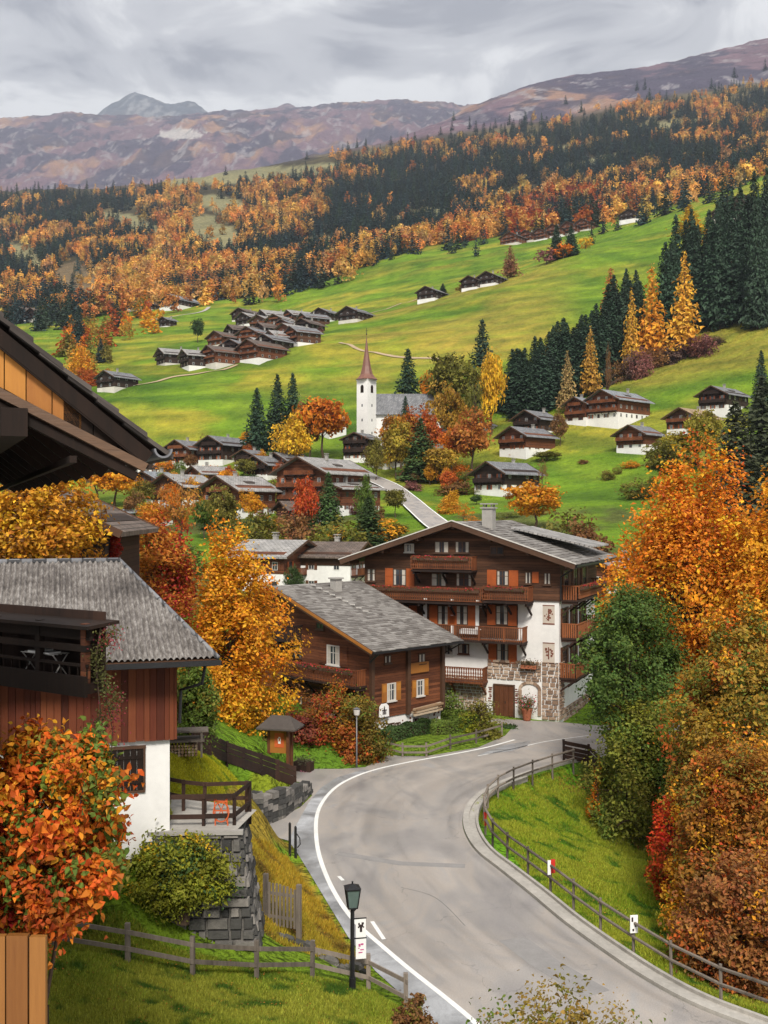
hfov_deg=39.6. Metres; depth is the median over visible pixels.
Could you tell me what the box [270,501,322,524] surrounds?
chalet
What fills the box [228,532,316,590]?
chalet
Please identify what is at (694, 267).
spruce tree
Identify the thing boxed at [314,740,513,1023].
road edge line
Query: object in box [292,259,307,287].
spruce tree
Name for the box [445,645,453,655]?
window
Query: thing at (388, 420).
maple tree
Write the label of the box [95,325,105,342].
larch tree
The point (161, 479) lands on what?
chalet
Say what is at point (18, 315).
spruce tree
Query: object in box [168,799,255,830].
terrace
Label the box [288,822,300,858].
gate post
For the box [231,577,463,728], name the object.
chalet
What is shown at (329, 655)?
window
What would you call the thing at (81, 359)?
larch tree
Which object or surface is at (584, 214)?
larch tree
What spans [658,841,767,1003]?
shrub
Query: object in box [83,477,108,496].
cherry tree
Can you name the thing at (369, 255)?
spruce tree
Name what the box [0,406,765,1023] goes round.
ground
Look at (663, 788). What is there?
hazel bush
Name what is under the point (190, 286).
larch tree
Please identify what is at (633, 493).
thicket
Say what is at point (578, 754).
board railing
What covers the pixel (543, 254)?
thicket
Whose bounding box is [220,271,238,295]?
larch tree
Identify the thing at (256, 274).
larch tree
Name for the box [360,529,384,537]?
garden bush
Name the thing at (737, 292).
spruce tree
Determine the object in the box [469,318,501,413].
spruce tree
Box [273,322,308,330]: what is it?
chalet
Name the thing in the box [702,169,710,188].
spruce tree
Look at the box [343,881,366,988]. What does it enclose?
street lamp
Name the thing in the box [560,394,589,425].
chalet
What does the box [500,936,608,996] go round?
road patch
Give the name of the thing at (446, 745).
roadside fence
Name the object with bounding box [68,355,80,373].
larch tree
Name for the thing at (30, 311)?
chalet
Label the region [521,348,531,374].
spruce tree
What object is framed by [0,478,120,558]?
beech tree
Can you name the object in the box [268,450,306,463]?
chalet
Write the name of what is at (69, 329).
larch tree
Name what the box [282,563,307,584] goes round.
garden tree
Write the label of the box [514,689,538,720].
potted plant
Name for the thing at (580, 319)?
spruce tree
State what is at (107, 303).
larch tree
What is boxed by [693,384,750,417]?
chalet
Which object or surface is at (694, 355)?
bush
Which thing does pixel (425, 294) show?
chalet
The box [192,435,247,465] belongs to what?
chalet
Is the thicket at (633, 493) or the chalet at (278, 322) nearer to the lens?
the thicket at (633, 493)
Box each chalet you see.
[23,307,42,321]
[92,368,141,392]
[122,500,182,525]
[127,301,158,310]
[129,468,170,489]
[136,463,158,471]
[149,470,207,507]
[153,346,181,365]
[157,294,199,310]
[157,317,178,326]
[164,437,197,467]
[176,347,205,370]
[184,462,237,478]
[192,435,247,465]
[194,471,282,518]
[200,344,239,368]
[204,330,236,345]
[218,338,241,347]
[223,323,259,333]
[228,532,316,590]
[229,307,257,321]
[229,447,266,465]
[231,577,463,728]
[233,312,255,325]
[233,326,266,340]
[234,337,290,364]
[243,452,282,479]
[247,314,267,326]
[254,321,276,330]
[255,333,296,348]
[257,309,283,316]
[263,313,294,323]
[265,330,290,337]
[267,453,377,501]
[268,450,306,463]
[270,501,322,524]
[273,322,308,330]
[275,319,293,325]
[283,309,310,319]
[283,324,323,345]
[292,317,326,330]
[295,311,331,324]
[297,534,372,583]
[310,307,337,321]
[320,416,348,438]
[329,476,386,515]
[335,306,375,324]
[338,503,616,721]
[339,430,383,462]
[363,446,411,469]
[414,286,449,303]
[435,427,448,449]
[459,275,480,291]
[466,458,544,496]
[470,421,497,430]
[476,270,508,287]
[493,424,560,458]
[498,231,526,244]
[508,408,558,432]
[518,230,534,241]
[532,228,549,241]
[544,224,564,237]
[560,221,580,235]
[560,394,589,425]
[574,218,598,230]
[581,388,655,428]
[597,551,639,592]
[610,422,664,454]
[618,208,646,224]
[661,406,723,434]
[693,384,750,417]
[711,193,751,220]
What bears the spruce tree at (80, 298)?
on the hillside
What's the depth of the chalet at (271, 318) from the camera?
617.14 m
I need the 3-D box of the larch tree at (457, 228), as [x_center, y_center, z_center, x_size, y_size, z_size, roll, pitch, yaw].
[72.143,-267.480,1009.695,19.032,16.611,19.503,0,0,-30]
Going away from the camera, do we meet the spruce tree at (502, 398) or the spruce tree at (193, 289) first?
the spruce tree at (502, 398)
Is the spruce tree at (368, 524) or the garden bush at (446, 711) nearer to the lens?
the garden bush at (446, 711)
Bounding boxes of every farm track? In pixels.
[151,307,209,319]
[338,342,438,358]
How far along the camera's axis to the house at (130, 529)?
49.53 m
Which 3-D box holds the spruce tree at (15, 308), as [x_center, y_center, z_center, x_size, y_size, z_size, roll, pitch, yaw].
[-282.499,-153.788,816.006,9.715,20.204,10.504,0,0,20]
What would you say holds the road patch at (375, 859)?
on the road lane
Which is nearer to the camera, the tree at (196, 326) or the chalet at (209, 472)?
the chalet at (209, 472)
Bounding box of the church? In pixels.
[356,328,439,445]
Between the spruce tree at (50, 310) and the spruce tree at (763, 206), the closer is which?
the spruce tree at (763, 206)
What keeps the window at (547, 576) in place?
in the chalet at (514, 591)
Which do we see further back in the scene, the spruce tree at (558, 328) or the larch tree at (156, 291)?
the larch tree at (156, 291)
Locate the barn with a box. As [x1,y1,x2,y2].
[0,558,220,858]
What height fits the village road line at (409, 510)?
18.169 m
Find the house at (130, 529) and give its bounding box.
[1,490,159,576]
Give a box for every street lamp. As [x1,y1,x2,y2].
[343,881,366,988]
[353,707,359,767]
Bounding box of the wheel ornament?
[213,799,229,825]
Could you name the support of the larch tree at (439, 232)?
on the hillside
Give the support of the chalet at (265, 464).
on the ground at (588, 488)
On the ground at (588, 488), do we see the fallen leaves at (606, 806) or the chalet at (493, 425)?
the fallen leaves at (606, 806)
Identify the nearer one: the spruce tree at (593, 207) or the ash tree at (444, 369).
the ash tree at (444, 369)
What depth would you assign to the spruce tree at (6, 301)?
811.51 m
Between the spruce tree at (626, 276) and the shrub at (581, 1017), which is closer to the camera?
the shrub at (581, 1017)
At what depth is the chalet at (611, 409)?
321.65 m
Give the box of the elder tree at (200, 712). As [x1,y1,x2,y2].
[177,666,225,753]
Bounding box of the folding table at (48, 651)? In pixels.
[21,648,67,673]
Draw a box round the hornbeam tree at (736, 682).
[642,589,767,837]
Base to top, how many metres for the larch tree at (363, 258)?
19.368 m
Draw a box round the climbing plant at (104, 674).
[80,624,130,768]
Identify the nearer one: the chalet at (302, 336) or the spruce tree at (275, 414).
the spruce tree at (275, 414)
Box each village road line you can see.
[370,481,428,527]
[378,476,446,520]
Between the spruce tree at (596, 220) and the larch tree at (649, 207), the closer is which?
the larch tree at (649, 207)
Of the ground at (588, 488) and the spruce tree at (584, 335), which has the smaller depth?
the ground at (588, 488)
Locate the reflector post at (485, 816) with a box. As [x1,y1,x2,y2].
[484,812,486,825]
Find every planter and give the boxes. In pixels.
[293,755,317,772]
[517,658,542,669]
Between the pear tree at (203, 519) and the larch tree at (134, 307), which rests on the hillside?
the larch tree at (134, 307)
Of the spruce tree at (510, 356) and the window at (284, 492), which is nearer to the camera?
the window at (284, 492)
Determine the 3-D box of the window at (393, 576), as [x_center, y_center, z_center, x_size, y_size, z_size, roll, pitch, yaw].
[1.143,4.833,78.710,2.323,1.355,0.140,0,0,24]
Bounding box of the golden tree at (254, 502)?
[238,488,266,513]
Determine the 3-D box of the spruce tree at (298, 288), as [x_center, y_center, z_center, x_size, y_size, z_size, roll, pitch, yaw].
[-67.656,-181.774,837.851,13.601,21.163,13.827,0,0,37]
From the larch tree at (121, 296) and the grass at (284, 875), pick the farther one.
the larch tree at (121, 296)
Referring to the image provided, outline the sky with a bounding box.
[0,0,767,117]
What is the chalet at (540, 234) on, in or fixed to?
on the hillside
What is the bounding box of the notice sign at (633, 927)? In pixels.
[630,915,637,932]
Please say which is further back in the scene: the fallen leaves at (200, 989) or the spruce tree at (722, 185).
the spruce tree at (722, 185)
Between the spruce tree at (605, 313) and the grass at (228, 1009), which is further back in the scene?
the spruce tree at (605, 313)
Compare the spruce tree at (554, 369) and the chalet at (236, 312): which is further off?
the chalet at (236, 312)
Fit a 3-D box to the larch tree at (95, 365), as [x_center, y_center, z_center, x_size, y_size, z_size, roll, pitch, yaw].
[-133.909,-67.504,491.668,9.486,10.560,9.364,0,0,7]
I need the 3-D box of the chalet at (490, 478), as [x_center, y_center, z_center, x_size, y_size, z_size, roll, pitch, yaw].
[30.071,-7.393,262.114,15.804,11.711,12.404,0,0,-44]
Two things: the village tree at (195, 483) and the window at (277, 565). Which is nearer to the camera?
the window at (277, 565)
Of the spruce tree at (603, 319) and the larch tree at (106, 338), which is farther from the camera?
the larch tree at (106, 338)
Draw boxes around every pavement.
[291,770,472,1023]
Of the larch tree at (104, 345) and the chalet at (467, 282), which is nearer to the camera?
the larch tree at (104, 345)
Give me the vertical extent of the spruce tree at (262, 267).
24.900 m
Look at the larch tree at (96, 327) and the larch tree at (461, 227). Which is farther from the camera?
the larch tree at (461, 227)
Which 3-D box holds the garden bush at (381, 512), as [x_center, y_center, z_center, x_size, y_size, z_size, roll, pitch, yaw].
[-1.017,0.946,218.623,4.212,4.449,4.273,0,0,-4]
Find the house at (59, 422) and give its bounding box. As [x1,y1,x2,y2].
[0,311,172,492]
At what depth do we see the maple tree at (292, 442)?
298.19 m
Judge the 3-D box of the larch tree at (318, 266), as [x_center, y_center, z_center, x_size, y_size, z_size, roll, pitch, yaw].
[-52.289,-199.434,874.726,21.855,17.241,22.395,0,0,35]
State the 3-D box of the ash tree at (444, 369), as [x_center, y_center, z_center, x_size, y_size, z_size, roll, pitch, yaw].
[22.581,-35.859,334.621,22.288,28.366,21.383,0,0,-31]
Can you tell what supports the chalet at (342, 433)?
on the hillside
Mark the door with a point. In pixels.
(504, 694)
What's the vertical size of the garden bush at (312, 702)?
4.094 m
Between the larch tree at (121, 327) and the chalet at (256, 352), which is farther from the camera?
the larch tree at (121, 327)
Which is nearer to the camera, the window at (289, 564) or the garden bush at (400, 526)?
the window at (289, 564)
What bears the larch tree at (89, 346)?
on the hillside
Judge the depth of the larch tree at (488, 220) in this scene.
984.37 m
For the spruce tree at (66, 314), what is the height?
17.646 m
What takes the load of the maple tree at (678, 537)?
on the ground at (588, 488)
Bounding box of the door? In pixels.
[493,683,514,717]
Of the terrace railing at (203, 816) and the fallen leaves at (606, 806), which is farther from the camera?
the fallen leaves at (606, 806)
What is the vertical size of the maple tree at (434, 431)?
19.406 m
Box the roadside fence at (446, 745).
[381,722,502,756]
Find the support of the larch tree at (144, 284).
on the hillside
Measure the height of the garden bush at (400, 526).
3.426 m
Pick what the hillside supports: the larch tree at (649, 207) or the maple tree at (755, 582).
the larch tree at (649, 207)
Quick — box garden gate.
[263,873,301,939]
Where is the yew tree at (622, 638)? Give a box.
[567,569,689,801]
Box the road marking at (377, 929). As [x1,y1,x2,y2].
[370,921,385,938]
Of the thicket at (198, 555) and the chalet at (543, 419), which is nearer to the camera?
the thicket at (198, 555)
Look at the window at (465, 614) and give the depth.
76.69 m
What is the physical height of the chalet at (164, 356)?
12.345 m
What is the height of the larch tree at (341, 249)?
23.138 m
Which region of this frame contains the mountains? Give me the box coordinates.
[0,38,767,192]
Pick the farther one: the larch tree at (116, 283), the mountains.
the mountains
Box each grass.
[47,909,407,1023]
[170,742,241,814]
[251,837,365,971]
[473,768,767,1015]
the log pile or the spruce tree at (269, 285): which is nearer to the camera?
the log pile
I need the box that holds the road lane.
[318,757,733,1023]
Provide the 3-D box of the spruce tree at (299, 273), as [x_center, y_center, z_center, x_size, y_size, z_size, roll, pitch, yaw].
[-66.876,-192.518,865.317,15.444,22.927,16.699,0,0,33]
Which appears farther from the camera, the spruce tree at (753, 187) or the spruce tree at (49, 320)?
the spruce tree at (49, 320)
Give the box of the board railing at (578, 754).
[562,739,608,789]
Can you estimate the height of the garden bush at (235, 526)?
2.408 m
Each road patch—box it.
[335,852,464,867]
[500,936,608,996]
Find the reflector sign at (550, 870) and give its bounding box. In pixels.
[547,859,554,874]
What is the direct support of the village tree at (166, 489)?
on the ground at (588, 488)
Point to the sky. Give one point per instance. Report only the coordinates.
(57, 56)
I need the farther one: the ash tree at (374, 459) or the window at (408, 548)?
the ash tree at (374, 459)
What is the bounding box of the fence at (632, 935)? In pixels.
[483,748,767,1002]
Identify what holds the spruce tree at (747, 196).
on the hillside
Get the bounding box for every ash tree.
[358,436,385,479]
[424,351,487,408]
[445,405,495,469]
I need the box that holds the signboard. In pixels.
[379,703,388,717]
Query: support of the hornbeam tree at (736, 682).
on the ground at (588, 488)
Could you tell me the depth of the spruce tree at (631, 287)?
412.29 m
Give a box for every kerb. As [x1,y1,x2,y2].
[463,760,761,1023]
[476,776,767,1021]
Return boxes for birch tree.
[465,376,483,421]
[474,346,508,434]
[537,459,547,488]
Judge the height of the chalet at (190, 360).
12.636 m
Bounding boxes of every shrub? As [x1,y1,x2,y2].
[123,818,244,925]
[390,992,437,1023]
[466,957,672,1023]
[578,459,588,464]
[597,472,618,480]
[612,465,622,474]
[620,460,640,468]
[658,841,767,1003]
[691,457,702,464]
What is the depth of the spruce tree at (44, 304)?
807.77 m
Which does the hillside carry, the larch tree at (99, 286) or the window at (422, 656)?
the larch tree at (99, 286)
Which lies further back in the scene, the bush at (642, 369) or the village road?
the bush at (642, 369)
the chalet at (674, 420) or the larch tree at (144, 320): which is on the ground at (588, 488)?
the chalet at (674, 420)
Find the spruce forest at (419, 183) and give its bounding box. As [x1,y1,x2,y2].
[0,59,767,327]
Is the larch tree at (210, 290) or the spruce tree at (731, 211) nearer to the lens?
the spruce tree at (731, 211)
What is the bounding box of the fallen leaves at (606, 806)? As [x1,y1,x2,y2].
[554,768,655,855]
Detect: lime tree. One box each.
[88,472,143,506]
[292,399,325,456]
[378,414,414,477]
[421,379,469,429]
[656,430,712,457]
[681,409,725,468]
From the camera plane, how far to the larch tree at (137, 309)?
792.36 m
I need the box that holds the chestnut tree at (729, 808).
[666,726,767,902]
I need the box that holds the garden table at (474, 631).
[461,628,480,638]
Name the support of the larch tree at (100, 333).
on the hillside
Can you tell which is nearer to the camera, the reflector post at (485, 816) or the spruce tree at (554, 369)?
the reflector post at (485, 816)
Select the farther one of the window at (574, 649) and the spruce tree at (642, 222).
the spruce tree at (642, 222)
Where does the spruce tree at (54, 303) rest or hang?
on the hillside
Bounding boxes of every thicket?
[165,544,214,578]
[227,507,285,541]
[268,504,320,539]
[300,514,375,541]
[374,518,408,540]
[431,479,475,496]
[533,247,554,264]
[541,506,607,540]
[565,516,615,553]
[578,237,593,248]
[614,477,658,500]
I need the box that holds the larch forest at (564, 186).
[0,74,767,317]
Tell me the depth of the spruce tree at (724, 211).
444.11 m
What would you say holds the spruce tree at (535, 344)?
on the hillside
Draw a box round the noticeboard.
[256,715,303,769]
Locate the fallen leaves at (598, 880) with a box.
[495,772,762,1007]
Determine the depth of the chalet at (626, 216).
852.11 m
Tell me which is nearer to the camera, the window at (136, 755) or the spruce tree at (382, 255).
the window at (136, 755)
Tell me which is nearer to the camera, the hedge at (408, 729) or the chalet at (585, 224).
the hedge at (408, 729)
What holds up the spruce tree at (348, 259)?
on the hillside
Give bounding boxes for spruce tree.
[0,287,8,298]
[3,300,11,316]
[12,298,17,319]
[13,300,23,323]
[16,297,31,323]
[29,307,45,330]
[30,303,48,330]
[32,293,51,322]
[34,288,42,302]
[40,302,51,327]
[47,301,59,325]
[49,292,59,320]
[49,293,60,319]
[52,300,69,329]
[58,303,70,326]
[59,295,71,322]
[64,295,74,314]
[65,290,75,314]
[67,312,74,339]
[70,306,86,347]
[73,289,87,317]
[75,288,84,309]
[81,292,90,311]
[86,290,101,316]
[93,337,106,362]
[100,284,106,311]
[108,283,117,298]
[110,300,122,329]
[190,274,198,299]
[195,277,208,300]
[211,272,227,299]
[237,271,244,296]
[240,277,260,304]
[240,388,273,452]
[255,265,265,290]
[260,268,276,296]
[264,374,290,451]
[269,263,274,291]
[274,270,283,291]
[278,252,285,263]
[279,272,293,296]
[281,264,293,289]
[283,373,311,447]
[287,260,296,280]
[291,268,306,291]
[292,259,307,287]
[293,258,309,284]
[293,262,306,285]
[300,263,309,286]
[302,262,319,287]
[312,472,344,532]
[313,261,330,288]
[332,234,338,245]
[341,251,355,274]
[347,496,389,546]
[361,241,377,265]
[377,236,388,259]
[383,231,395,255]
[390,227,398,245]
[392,348,422,393]
[395,228,404,252]
[395,418,441,482]
[400,396,408,440]
[405,230,415,253]
[437,223,453,250]
[440,284,447,293]
[450,225,465,249]
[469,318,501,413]
[495,211,507,235]
[496,348,513,407]
[498,348,528,411]
[499,355,522,411]
[501,358,540,418]
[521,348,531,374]
[526,336,538,366]
[527,353,552,411]
[531,342,556,411]
[543,331,555,355]
[544,350,564,405]
[546,325,562,376]
[548,224,566,260]
[552,321,562,384]
[556,322,584,395]
[556,330,581,396]
[558,337,579,396]
[559,203,568,222]
[559,317,569,335]
[560,208,569,231]
[564,225,580,256]
[566,208,573,222]
[568,200,578,222]
[570,327,588,392]
[573,196,582,213]
[575,314,604,389]
[575,323,582,338]
[577,314,587,332]
[587,310,614,386]
[588,196,600,221]
[589,303,618,384]
[591,200,604,223]
[597,315,616,382]
[599,284,611,316]
[599,300,625,376]
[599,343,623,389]
[601,275,619,314]
[606,321,622,371]
[607,196,616,218]
[607,300,627,367]
[608,287,622,322]
[614,278,640,361]
[620,268,632,306]
[625,283,640,342]
[631,189,639,210]
[632,269,643,292]
[632,282,647,348]
[634,198,651,225]
[634,280,655,352]
[648,187,653,210]
[652,242,681,348]
[654,189,673,216]
[661,184,672,208]
[666,242,672,263]
[667,242,683,334]
[668,214,684,266]
[674,177,694,208]
[674,180,684,206]
[674,253,692,327]
[680,219,688,265]
[681,207,695,274]
[682,220,699,318]
[682,221,710,327]
[687,234,704,304]
[691,219,730,328]
[694,172,704,190]
[696,224,707,274]
[700,209,711,254]
[701,179,712,203]
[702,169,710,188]
[703,229,710,266]
[704,401,767,525]
[705,197,723,303]
[706,201,734,331]
[707,177,717,200]
[711,196,728,249]
[712,172,729,203]
[715,217,747,324]
[722,164,737,193]
[722,202,730,239]
[727,189,735,237]
[729,223,747,307]
[733,182,749,274]
[738,170,759,275]
[738,198,767,330]
[738,375,767,511]
[742,194,751,254]
[742,198,759,301]
[744,193,767,327]
[746,189,767,263]
[746,350,767,421]
[760,166,767,211]
[761,219,767,295]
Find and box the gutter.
[469,777,767,1023]
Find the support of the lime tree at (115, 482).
on the ground at (588, 488)
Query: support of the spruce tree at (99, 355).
on the hillside
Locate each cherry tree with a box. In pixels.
[0,712,144,1004]
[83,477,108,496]
[135,496,203,629]
[154,452,175,471]
[156,476,201,540]
[288,471,320,532]
[416,447,465,483]
[419,370,433,393]
[435,427,462,470]
[546,240,573,258]
[549,410,568,445]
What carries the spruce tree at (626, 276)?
on the hillside
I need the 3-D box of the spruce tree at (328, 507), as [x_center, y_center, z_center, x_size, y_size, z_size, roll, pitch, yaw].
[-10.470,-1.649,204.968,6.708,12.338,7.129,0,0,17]
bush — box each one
[73,367,97,378]
[80,371,96,385]
[173,513,188,529]
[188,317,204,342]
[196,520,222,530]
[227,523,249,531]
[233,458,257,473]
[239,471,262,477]
[248,517,270,532]
[261,730,294,741]
[282,709,322,746]
[286,684,346,753]
[301,674,385,756]
[334,721,370,764]
[341,694,396,765]
[349,502,359,514]
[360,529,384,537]
[370,506,388,521]
[384,530,394,540]
[386,523,409,537]
[402,480,423,490]
[435,495,460,513]
[440,688,471,718]
[442,488,460,505]
[448,464,471,481]
[452,502,474,520]
[455,698,508,732]
[458,710,480,733]
[470,494,483,504]
[473,724,502,739]
[495,723,519,729]
[496,512,518,517]
[532,451,561,460]
[578,674,682,849]
[584,760,602,820]
[609,360,628,384]
[618,349,646,380]
[626,344,656,380]
[641,346,669,369]
[643,781,682,908]
[650,717,708,852]
[654,347,681,365]
[667,337,689,362]
[683,332,720,358]
[683,336,710,356]
[703,335,728,345]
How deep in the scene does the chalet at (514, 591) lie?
75.89 m
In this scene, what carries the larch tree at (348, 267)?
on the hillside
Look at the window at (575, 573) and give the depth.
77.71 m
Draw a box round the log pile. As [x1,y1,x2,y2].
[170,726,207,756]
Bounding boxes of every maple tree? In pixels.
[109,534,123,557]
[177,507,311,735]
[267,412,315,456]
[291,396,351,457]
[374,412,418,468]
[403,403,445,448]
[500,479,566,526]
[589,420,761,729]
[697,463,767,716]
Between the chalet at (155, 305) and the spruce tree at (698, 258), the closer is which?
the spruce tree at (698, 258)
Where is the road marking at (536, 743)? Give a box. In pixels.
[479,735,588,755]
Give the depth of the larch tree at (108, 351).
524.53 m
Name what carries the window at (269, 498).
in the chalet at (264, 489)
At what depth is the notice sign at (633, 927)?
35.14 m
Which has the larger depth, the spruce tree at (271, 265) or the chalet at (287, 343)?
the spruce tree at (271, 265)
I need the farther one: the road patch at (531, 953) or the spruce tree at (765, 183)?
the spruce tree at (765, 183)
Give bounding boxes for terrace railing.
[170,777,247,822]
[170,781,251,825]
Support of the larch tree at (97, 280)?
on the hillside
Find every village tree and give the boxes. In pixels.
[122,491,144,509]
[131,481,143,496]
[132,500,148,514]
[135,501,161,513]
[160,482,180,502]
[163,463,177,472]
[165,484,180,507]
[173,459,186,473]
[183,453,197,465]
[184,478,200,484]
[217,469,232,475]
[222,465,238,475]
[239,431,249,441]
[242,443,252,449]
[257,449,267,455]
[383,488,409,517]
[423,464,438,483]
[438,469,459,489]
[456,469,472,484]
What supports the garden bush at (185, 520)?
on the ground at (588, 488)
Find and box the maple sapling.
[655,836,702,940]
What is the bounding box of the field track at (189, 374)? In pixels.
[137,364,237,384]
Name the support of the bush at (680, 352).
on the hillside
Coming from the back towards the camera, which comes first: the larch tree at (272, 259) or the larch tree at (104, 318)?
the larch tree at (272, 259)
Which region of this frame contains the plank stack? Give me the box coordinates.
[411,702,443,716]
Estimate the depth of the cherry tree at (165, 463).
299.83 m
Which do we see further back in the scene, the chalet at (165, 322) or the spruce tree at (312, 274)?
the spruce tree at (312, 274)
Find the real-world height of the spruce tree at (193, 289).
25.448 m
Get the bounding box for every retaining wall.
[130,820,264,952]
[244,780,312,823]
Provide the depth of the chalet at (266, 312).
656.77 m
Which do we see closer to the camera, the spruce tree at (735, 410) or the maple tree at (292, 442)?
the spruce tree at (735, 410)
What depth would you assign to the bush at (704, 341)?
392.60 m
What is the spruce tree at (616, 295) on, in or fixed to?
on the hillside
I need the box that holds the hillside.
[2,89,767,469]
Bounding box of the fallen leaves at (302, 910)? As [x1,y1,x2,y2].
[252,839,365,966]
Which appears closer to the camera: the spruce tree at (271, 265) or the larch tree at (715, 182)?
the spruce tree at (271, 265)
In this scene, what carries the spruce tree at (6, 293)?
on the hillside
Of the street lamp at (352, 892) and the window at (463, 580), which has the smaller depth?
the street lamp at (352, 892)
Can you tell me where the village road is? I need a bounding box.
[370,476,446,526]
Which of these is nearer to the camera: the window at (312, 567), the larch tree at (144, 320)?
the window at (312, 567)
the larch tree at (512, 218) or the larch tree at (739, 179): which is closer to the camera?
the larch tree at (739, 179)
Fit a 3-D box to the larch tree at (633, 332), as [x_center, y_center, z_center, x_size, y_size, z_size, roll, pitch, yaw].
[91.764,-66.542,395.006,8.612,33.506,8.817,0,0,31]
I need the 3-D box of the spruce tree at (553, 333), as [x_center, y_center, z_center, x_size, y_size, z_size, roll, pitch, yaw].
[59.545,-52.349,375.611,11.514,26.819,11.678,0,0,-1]
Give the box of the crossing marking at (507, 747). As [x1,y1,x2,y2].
[479,741,529,754]
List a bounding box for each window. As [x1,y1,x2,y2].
[107,745,145,793]
[259,495,264,500]
[267,495,272,500]
[269,562,280,570]
[280,490,286,495]
[287,561,293,568]
[292,636,301,659]
[305,562,316,569]
[305,580,316,583]
[315,622,324,630]
[319,643,347,667]
[320,688,347,704]
[366,568,375,582]
[382,681,400,702]
[383,655,392,664]
[385,568,413,585]
[403,544,414,552]
[404,605,416,612]
[412,678,428,697]
[418,653,426,664]
[429,605,456,624]
[431,573,446,587]
[433,541,449,553]
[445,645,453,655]
[448,605,474,625]
[454,541,469,553]
[455,573,472,587]
[457,644,469,654]
[487,570,517,586]
[487,605,516,625]
[488,643,516,663]
[489,546,503,555]
[524,572,531,584]
[543,573,551,585]
[561,606,568,636]
[561,644,568,673]
[562,569,569,598]
[570,605,577,632]
[570,643,577,666]
[572,568,578,595]
[579,602,585,627]
[581,566,587,584]
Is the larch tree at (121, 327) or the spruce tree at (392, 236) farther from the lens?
the spruce tree at (392, 236)
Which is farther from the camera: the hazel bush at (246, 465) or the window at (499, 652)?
the hazel bush at (246, 465)
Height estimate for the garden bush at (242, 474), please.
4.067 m
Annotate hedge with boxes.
[380,717,430,744]
[429,712,478,735]
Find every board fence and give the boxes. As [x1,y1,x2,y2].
[0,933,48,1023]
[191,725,296,784]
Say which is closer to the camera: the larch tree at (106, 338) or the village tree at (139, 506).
the village tree at (139, 506)
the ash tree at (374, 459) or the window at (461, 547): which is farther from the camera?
the ash tree at (374, 459)
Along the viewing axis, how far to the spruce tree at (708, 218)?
456.02 m
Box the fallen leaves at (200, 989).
[47,914,383,1023]
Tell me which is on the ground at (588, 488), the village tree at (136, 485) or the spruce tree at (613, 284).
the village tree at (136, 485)
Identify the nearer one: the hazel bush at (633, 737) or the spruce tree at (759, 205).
the hazel bush at (633, 737)
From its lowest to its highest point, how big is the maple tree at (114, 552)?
5.754 m
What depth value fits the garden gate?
34.36 m
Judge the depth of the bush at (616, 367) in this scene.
389.87 m
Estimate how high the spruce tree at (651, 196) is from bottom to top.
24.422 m
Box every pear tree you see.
[127,480,156,502]
[191,499,213,539]
[200,483,242,541]
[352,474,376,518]
[641,438,695,479]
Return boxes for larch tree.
[51,331,68,354]
[54,337,75,356]
[55,326,68,352]
[56,294,64,310]
[56,333,74,357]
[60,334,76,350]
[63,345,73,368]
[66,324,74,333]
[66,349,81,372]
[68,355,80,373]
[72,341,85,364]
[74,315,92,334]
[75,346,85,374]
[76,336,91,362]
[79,350,95,372]
[80,327,95,347]
[83,287,97,299]
[84,316,95,339]
[85,333,96,357]
[86,317,97,336]
[88,275,111,288]
[88,294,108,312]
[88,354,99,373]
[91,314,99,333]
[92,288,112,314]
[94,277,107,289]
[94,322,109,345]
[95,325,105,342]
[97,316,113,342]
[99,346,112,361]
[101,307,114,328]
[101,320,117,346]
[102,339,112,357]
[107,308,125,336]
[113,282,125,300]
[116,271,128,280]
[116,287,127,310]
[118,319,137,338]
[119,293,128,318]
[119,308,132,333]
[123,288,137,310]
[124,277,138,286]
[125,287,143,299]
[126,268,136,279]
[126,285,142,295]
[128,298,140,317]
[132,298,141,316]
[137,275,149,289]
[137,290,152,317]
[137,295,147,310]
[139,306,152,326]
[141,312,162,333]
[142,299,151,314]
[143,281,159,296]
[147,280,173,300]
[152,309,164,323]
[159,291,181,310]
[160,282,176,296]
[165,281,180,295]
[178,283,184,296]
[180,282,192,295]
[185,266,195,277]
[185,279,200,293]
[190,270,210,282]
[190,275,207,298]
[196,280,214,306]
[200,278,217,300]
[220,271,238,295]
[240,274,255,293]
[247,269,266,287]
[249,268,261,286]
[266,270,281,288]
[268,253,277,267]
[270,276,286,301]
[275,265,292,280]
[279,248,290,259]
[305,259,329,277]
[323,250,340,271]
[332,257,363,280]
[334,252,355,268]
[336,241,344,252]
[336,250,361,264]
[345,238,358,253]
[347,249,357,268]
[356,240,379,256]
[358,246,367,267]
[369,237,380,252]
[391,229,409,251]
[395,225,408,235]
[398,230,419,248]
[414,221,428,236]
[428,223,441,245]
[434,223,446,243]
[450,222,468,235]
[453,218,470,237]
[461,221,475,240]
[483,215,498,233]
[490,210,499,226]
[497,245,523,277]
[507,211,521,228]
[508,212,526,233]
[513,210,531,229]
[526,203,538,217]
[535,205,547,224]
[555,351,577,412]
[572,205,592,222]
[578,329,602,396]
[583,199,605,216]
[599,268,618,314]
[607,197,627,217]
[618,290,641,367]
[627,194,638,210]
[632,263,672,356]
[634,194,655,215]
[664,251,704,357]
[666,204,705,236]
[684,176,696,189]
[709,174,723,192]
[733,164,743,188]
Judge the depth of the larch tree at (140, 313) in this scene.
789.27 m
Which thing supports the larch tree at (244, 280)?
on the hillside
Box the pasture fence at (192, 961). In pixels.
[48,922,407,1008]

